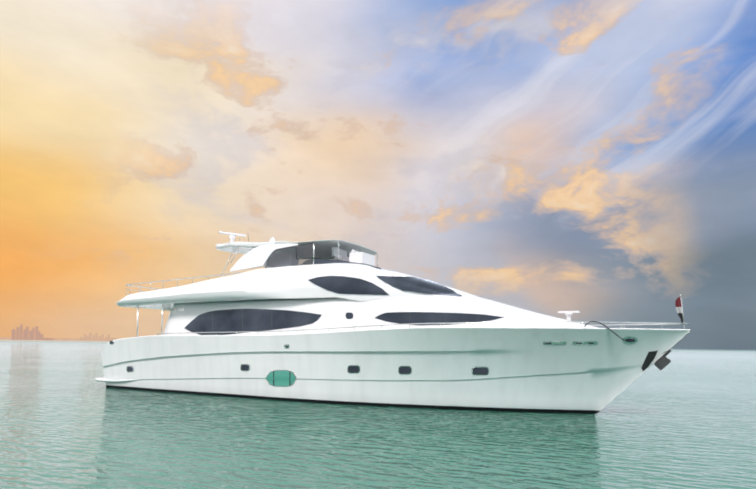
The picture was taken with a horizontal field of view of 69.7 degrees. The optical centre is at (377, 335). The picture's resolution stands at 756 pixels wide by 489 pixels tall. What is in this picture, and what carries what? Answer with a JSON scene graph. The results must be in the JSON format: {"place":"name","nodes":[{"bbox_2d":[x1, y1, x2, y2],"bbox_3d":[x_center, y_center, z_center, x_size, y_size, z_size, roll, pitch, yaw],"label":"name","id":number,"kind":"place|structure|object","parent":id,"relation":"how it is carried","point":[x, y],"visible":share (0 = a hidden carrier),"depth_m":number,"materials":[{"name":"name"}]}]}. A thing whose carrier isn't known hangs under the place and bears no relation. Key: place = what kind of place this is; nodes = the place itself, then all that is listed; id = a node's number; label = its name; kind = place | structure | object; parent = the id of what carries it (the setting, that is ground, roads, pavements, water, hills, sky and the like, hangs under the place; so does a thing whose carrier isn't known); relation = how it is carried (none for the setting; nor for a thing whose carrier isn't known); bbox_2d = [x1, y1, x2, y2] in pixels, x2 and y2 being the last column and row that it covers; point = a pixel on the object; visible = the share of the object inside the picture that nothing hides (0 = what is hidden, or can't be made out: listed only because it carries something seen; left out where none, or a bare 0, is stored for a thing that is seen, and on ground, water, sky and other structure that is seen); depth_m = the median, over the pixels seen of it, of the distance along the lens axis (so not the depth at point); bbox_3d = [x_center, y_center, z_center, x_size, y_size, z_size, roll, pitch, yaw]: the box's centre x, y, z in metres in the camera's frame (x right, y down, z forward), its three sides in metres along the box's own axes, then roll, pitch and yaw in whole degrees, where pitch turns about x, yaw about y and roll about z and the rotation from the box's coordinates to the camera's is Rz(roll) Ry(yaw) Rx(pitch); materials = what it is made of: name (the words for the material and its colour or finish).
{"place":"outdoors","nodes":[
{"label":"outdoors","id":0,"kind":"place"},
{"bbox_2d":[0,337,113,340],"bbox_3d":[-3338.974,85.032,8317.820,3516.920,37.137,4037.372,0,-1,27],"label":"shore strip","id":1,"kind":"object","parent":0,"point":[55,339],"visible":0.12,"depth_m":7938.22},
{"bbox_2d":[11,324,53,339],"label":"skyline","id":2,"kind":"structure","parent":1,"relation":"on","point":[26,334],"depth_m":7546.66},
{"bbox_2d":[64,332,116,340],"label":"skyline","id":3,"kind":"structure","parent":1,"relation":"on","point":[95,337],"depth_m":7970.61},
{"bbox_2d":[0,340,755,488],"bbox_3d":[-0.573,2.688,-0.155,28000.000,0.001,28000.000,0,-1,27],"label":"sea","id":4,"kind":"structure","parent":0,"point":[684,419],"depth_m":15.70,"materials":[{"name":"liquid"}]},
{"bbox_2d":[101,327,689,413],"bbox_3d":[-1.312,1.984,27.273,29.470,4.545,6.900,0,-1,27],"label":"hull","id":5,"kind":"object","parent":4,"relation":"on","point":[529,371],"visible":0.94,"depth_m":22.88,"materials":[{"name":"white metal"}]},
{"bbox_2d":[95,377,140,381],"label":"swim platform","id":6,"kind":"structure","parent":5,"relation":"on","point":[101,379],"depth_m":30.91,"materials":[{"name":"white plastic"}]},
{"bbox_2d":[137,304,162,336],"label":"support poles","id":7,"kind":"object","parent":5,"relation":"on","point":[138,316],"visible":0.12,"depth_m":30.16,"materials":[{"name":"silver metal"}]},
{"bbox_2d":[266,370,295,386],"bbox_3d":[-4.541,2.026,25.396,1.817,0.815,0.120,0,-1,27],"label":"hatch frame","id":8,"kind":"object","parent":5,"relation":"attached to","point":[281,370],"visible":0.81,"depth_m":25.38,"materials":[{"name":"metal"}]},
{"bbox_2d":[266,371,295,385],"bbox_3d":[-4.539,2.026,25.383,1.713,0.748,0.113,0,-1,27],"label":"hull window glass","id":9,"kind":"object","parent":8,"relation":"in","point":[280,378],"visible":0.98,"depth_m":25.38,"materials":[{"name":"teal glass"}]},
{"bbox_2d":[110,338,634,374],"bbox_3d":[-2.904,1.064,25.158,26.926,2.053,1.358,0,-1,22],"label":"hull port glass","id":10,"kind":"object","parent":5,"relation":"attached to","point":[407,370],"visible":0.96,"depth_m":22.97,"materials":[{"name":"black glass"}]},
{"bbox_2d":[109,336,637,374],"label":"portholes","id":11,"kind":"object","parent":5,"relation":"attached to","point":[564,342],"visible":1,"depth_m":21.11,"materials":[{"name":"black glass"}]},
{"bbox_2d":[163,295,597,334],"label":"house","id":12,"kind":"structure","parent":5,"relation":"on","point":[332,311],"depth_m":24.03,"materials":[{"name":"white plastic"}]},
{"bbox_2d":[184,309,321,334],"bbox_3d":[-6.482,-0.637,27.101,8.753,1.388,0.129,0,-1,28],"label":"side window","id":13,"kind":"structure","parent":12,"relation":"attached to","point":[228,320],"depth_m":27.11,"materials":[{"name":"black glass"}]},
{"bbox_2d":[116,263,477,309],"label":"deck slab","id":14,"kind":"structure","parent":12,"relation":"on","point":[284,283],"depth_m":26.20,"materials":[{"name":"white plastic"}]},
{"bbox_2d":[163,308,183,310],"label":"name letters","id":15,"kind":"object","parent":14,"relation":"on","point":[180,309],"visible":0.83,"depth_m":29.59,"materials":[{"name":"silver metal"}]},
{"bbox_2d":[126,272,240,294],"bbox_3d":[-9.464,-2.509,31.602,8.831,1.214,5.647,0,-1,27],"label":"rail","id":16,"kind":"object","parent":14,"relation":"on","point":[171,280],"visible":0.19,"depth_m":29.59,"materials":[{"name":"silver metal"}]},
{"bbox_2d":[230,243,331,271],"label":"radar arch","id":17,"kind":"structure","parent":14,"relation":"on","point":[258,256],"depth_m":27.13,"materials":[{"name":"white plastic"}]},
{"bbox_2d":[220,240,377,277],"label":"support posts","id":18,"kind":"object","parent":14,"relation":"on","point":[313,256],"visible":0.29,"depth_m":28.09,"materials":[{"name":"silver metal"}]},
{"bbox_2d":[219,231,245,241],"bbox_3d":[-8.350,-5.464,31.095,0.390,0.780,1.544,0,-1,45],"label":"radar","id":19,"kind":"object","parent":18,"relation":"on","point":[232,236],"visible":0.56,"depth_m":31.00,"materials":[{"name":"white plastic"}]},
{"bbox_2d":[216,240,377,258],"bbox_3d":[-4.962,-4.774,29.325,9.250,0.767,4.640,0,-1,27],"label":"hardtop","id":20,"kind":"object","parent":18,"relation":"on","point":[322,248],"visible":0.6,"depth_m":27.87,"materials":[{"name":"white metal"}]},
{"bbox_2d":[265,247,374,267],"bbox_3d":[-2.559,-3.665,28.157,5.400,1.250,3.880,0,-1,27],"label":"flybridge seat","id":21,"kind":"object","parent":14,"relation":"on","point":[355,256],"visible":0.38,"depth_m":26.44,"materials":[{"name":"white leather"}]},
{"bbox_2d":[268,242,378,267],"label":"fly frames","id":22,"kind":"structure","parent":14,"relation":"on","point":[319,258],"depth_m":25.83,"materials":[{"name":"metal"}]},
{"bbox_2d":[266,243,312,267],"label":"flybridge side glazing","id":23,"kind":"structure","parent":22,"relation":"in","point":[284,257],"depth_m":26.30,"materials":[{"name":"grey glass"}]},
{"bbox_2d":[309,276,388,294],"bbox_3d":[-1.391,-2.244,24.556,4.192,0.979,0.122,0,-1,24],"label":"pilothouse window","id":24,"kind":"structure","parent":14,"relation":"attached to","point":[343,285],"depth_m":24.52,"materials":[{"name":"black glass"}]},
{"bbox_2d":[312,259,399,272],"bbox_3d":[-0.416,-3.254,26.937,3.930,0.730,4.552,0,-1,27],"label":"coaming","id":25,"kind":"object","parent":14,"relation":"on","point":[319,261],"visible":0.25,"depth_m":25.45,"materials":[{"name":"white plastic"}]},
{"bbox_2d":[377,276,461,295],"bbox_3d":[1.980,-2.121,23.901,3.951,0.994,1.594,0,-1,27],"label":"windscreen","id":26,"kind":"object","parent":14,"relation":"on","point":[416,284],"visible":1,"depth_m":23.49,"materials":[{"name":"black glass"}]},
{"bbox_2d":[212,309,478,334],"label":"window mullions","id":27,"kind":"object","parent":12,"relation":"attached to","point":[271,321],"depth_m":27.23,"materials":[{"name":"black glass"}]},
{"bbox_2d":[346,313,352,318],"bbox_3d":[-1.290,-0.875,24.418,0.407,0.290,0.040,0,-1,27],"label":"porthole","id":28,"kind":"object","parent":12,"relation":"attached to","point":[349,315],"depth_m":24.41,"materials":[{"name":"black glass"}]},
{"bbox_2d":[375,312,503,324],"bbox_3d":[2.458,-0.694,22.817,5.595,0.581,0.236,0,-1,18],"label":"saloon window","id":29,"kind":"structure","parent":12,"relation":"attached to","point":[413,317],"depth_m":22.82,"materials":[{"name":"black glass"}]},
{"bbox_2d":[558,311,579,320],"bbox_3d":[7.673,-0.644,21.843,0.820,0.648,0.300,0,-1,27],"label":"foredeck davit","id":30,"kind":"object","parent":12,"relation":"on","point":[568,314],"visible":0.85,"depth_m":21.77,"materials":[{"name":"white metal"}]},
{"bbox_2d":[157,321,688,334],"bbox_3d":[0.752,-0.184,26.257,24.827,0.673,6.802,0,-1,27],"label":"rail","id":31,"kind":"object","parent":5,"relation":"on","point":[652,323],"visible":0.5,"depth_m":21.91,"materials":[{"name":"silver metal"}]},
{"bbox_2d":[584,321,624,340],"bbox_3d":[8.577,-0.164,20.573,1.507,0.741,0.054,1,-1,5],"label":"bow hose","id":32,"kind":"object","parent":5,"relation":"attached to","point":[605,326],"visible":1,"depth_m":20.55,"materials":[{"name":"black rubber"}]},
{"bbox_2d":[641,351,657,370],"bbox_3d":[10.517,1.002,21.029,0.580,0.826,0.220,0,-1,27],"label":"anchor pocket","id":33,"kind":"object","parent":5,"relation":"attached to","point":[650,357],"visible":1,"depth_m":21.05,"materials":[{"name":"black metal"}]},
{"bbox_2d":[654,349,670,369],"bbox_3d":[10.986,0.954,20.935,0.593,0.823,0.701,0,-1,27],"label":"anchor","id":34,"kind":"object","parent":5,"relation":"on","point":[662,362],"visible":0.96,"depth_m":20.69,"materials":[{"name":"grey metal"}]},
{"bbox_2d":[0,0,755,349],"label":"sky","id":35,"kind":"structure","parent":0,"point":[596,159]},
{"bbox_3d":[11.592,-0.844,20.665,0.185,1.414,0.060,0,-1,27],"label":"jack staff","id":36,"kind":"object","parent":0,"visible":0},
{"bbox_2d":[675,297,682,322],"bbox_3d":[11.516,-0.943,20.723,0.291,1.090,0.079,0,-1,27],"label":"flag","id":37,"kind":"object","parent":36,"relation":"attached to","point":[678,306],"visible":0.96,"depth_m":20.73,"materials":[{"name":"fabric"}]}
]}

